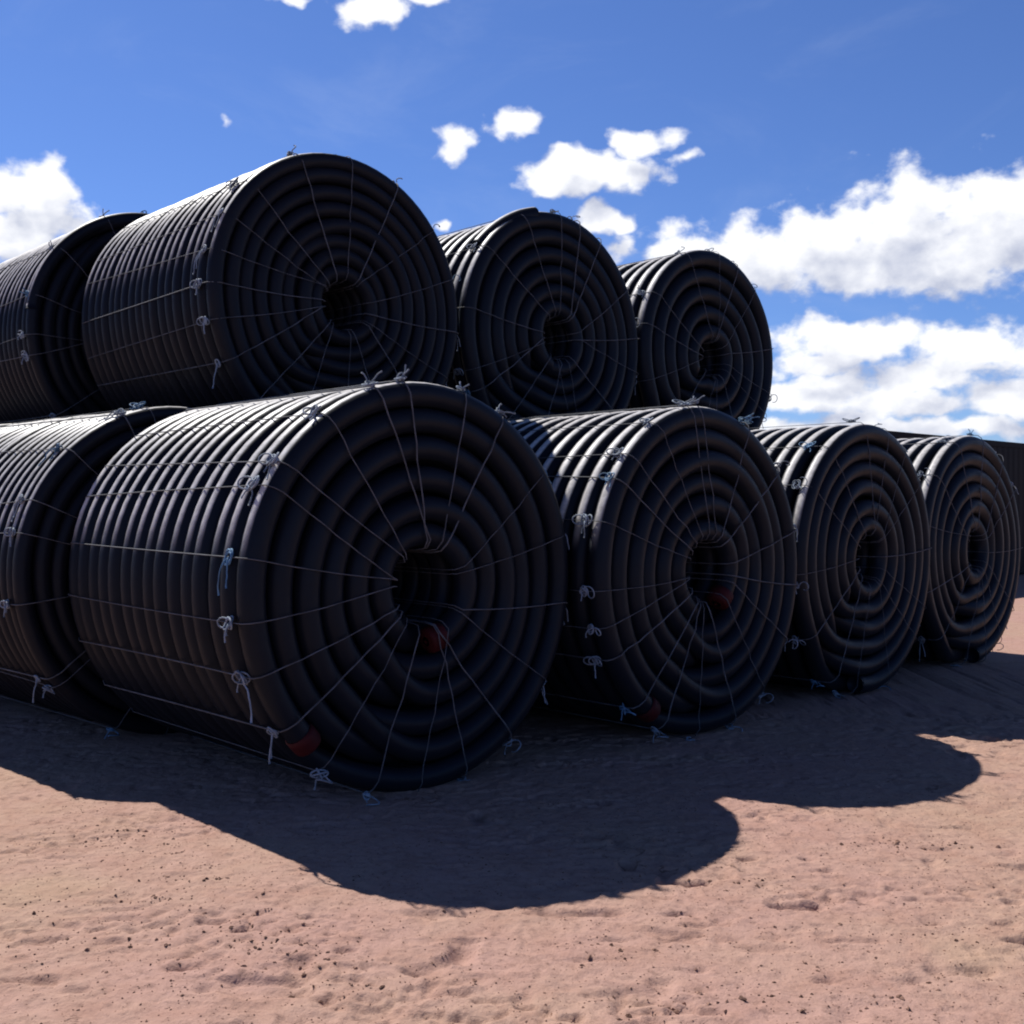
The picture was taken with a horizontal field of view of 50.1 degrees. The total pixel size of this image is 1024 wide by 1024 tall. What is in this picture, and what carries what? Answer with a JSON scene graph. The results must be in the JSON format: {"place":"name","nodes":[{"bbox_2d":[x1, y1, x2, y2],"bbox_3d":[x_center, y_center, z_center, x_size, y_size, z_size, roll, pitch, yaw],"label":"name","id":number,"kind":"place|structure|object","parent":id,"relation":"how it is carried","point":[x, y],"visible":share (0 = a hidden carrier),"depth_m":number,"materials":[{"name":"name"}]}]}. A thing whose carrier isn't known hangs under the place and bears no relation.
{"place":"outdoors","nodes":[
{"label":"outdoors","id":0,"kind":"place"},
{"bbox_2d":[0,573,1023,1023],"bbox_3d":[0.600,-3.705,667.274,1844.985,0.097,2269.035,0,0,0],"label":"ground","id":1,"kind":"structure","parent":0,"point":[816,747],"depth_m":4.78,"materials":[{"name":"beige sand"}]},
{"bbox_2d":[0,401,190,738],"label":"pipe coil","id":2,"kind":"object","parent":1,"relation":"on","point":[51,469],"visible":0.31,"depth_m":7.13,"materials":[{"name":"black plastic"}]},
{"bbox_2d":[68,364,569,805],"bbox_3d":[-1.192,0.414,6.898,2.430,2.470,2.360,0,1,-44],"label":"pipe coil","id":3,"kind":"object","parent":1,"relation":"on","point":[364,586],"visible":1,"depth_m":6.06,"materials":[{"name":"black plastic"}]},
{"bbox_2d":[0,738,1023,1023],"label":"earth crumbs","id":4,"kind":"object","parent":1,"relation":"on","point":[900,996],"visible":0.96,"depth_m":4.26,"materials":[{"name":"brown soil"}]},
{"bbox_2d":[506,395,808,742],"bbox_3d":[0.605,0.408,8.373,2.423,2.437,2.317,0,1,-44],"label":"pipe coil","id":5,"kind":"object","parent":1,"relation":"on","point":[680,528],"visible":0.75,"depth_m":7.43,"materials":[{"name":"black plastic"}]},
{"bbox_2d":[748,417,931,697],"bbox_3d":[2.254,0.398,10.045,2.409,2.401,2.292,0,1,-44],"label":"pipe coil","id":6,"kind":"object","parent":1,"relation":"on","point":[856,500],"visible":0.51,"depth_m":9.14,"materials":[{"name":"black plastic"}]},
{"bbox_2d":[886,430,1023,572],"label":"shipping container","id":7,"kind":"object","parent":1,"relation":"on","point":[1012,453],"visible":0.09,"depth_m":24.36,"materials":[{"name":"paint"}]},
{"bbox_2d":[897,429,1022,666],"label":"pipe coil","id":8,"kind":"object","parent":1,"relation":"on","point":[967,485],"visible":0.41,"depth_m":10.86,"materials":[{"name":"black plastic"}]},
{"bbox_3d":[-1.332,0.396,10.067,2.372,2.371,2.295,0,1,-44],"label":"pipe coil","id":9,"kind":"object","parent":1,"relation":"on","visible":0},
{"bbox_2d":[82,145,460,410],"bbox_3d":[-2.030,-1.583,9.199,2.428,2.453,2.294,0,1,-44],"label":"pipe coil","id":10,"kind":"object","parent":9,"relation":"on","point":[290,273],"visible":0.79,"depth_m":8.32,"materials":[{"name":"black plastic"}]},
{"bbox_3d":[0.466,0.384,11.746,2.405,2.391,2.297,0,1,-44],"label":"pipe coil","id":11,"kind":"object","parent":1,"relation":"on","visible":0},
{"bbox_2d":[437,207,639,420],"bbox_3d":[-0.295,-1.571,10.847,2.419,2.434,2.296,0,1,-44],"label":"pipe coil","id":12,"kind":"object","parent":11,"relation":"on","point":[546,321],"visible":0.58,"depth_m":9.88,"materials":[{"name":"black plastic"}]},
{"bbox_2d":[0,0,1023,442],"label":"sky","id":13,"kind":"structure","parent":0,"point":[860,163],"materials":[{"name":"blue"}]},
{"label":"pipe coil","id":14,"kind":"object","parent":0,"visible":0},
{"bbox_2d":[617,247,777,429],"bbox_3d":[1.400,-1.600,12.418,2.426,2.455,2.306,0,1,-44],"label":"pipe coil","id":15,"kind":"object","parent":14,"relation":"on","point":[702,326],"visible":0.42,"depth_m":11.51,"materials":[{"name":"black plastic"}]},
{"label":"pipe coil","id":16,"kind":"object","parent":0,"visible":0},
{"bbox_2d":[0,209,148,423],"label":"pipe coil","id":17,"kind":"object","parent":16,"relation":"on","point":[45,372],"visible":0.26,"depth_m":9.58,"materials":[{"name":"black plastic"}]}
]}

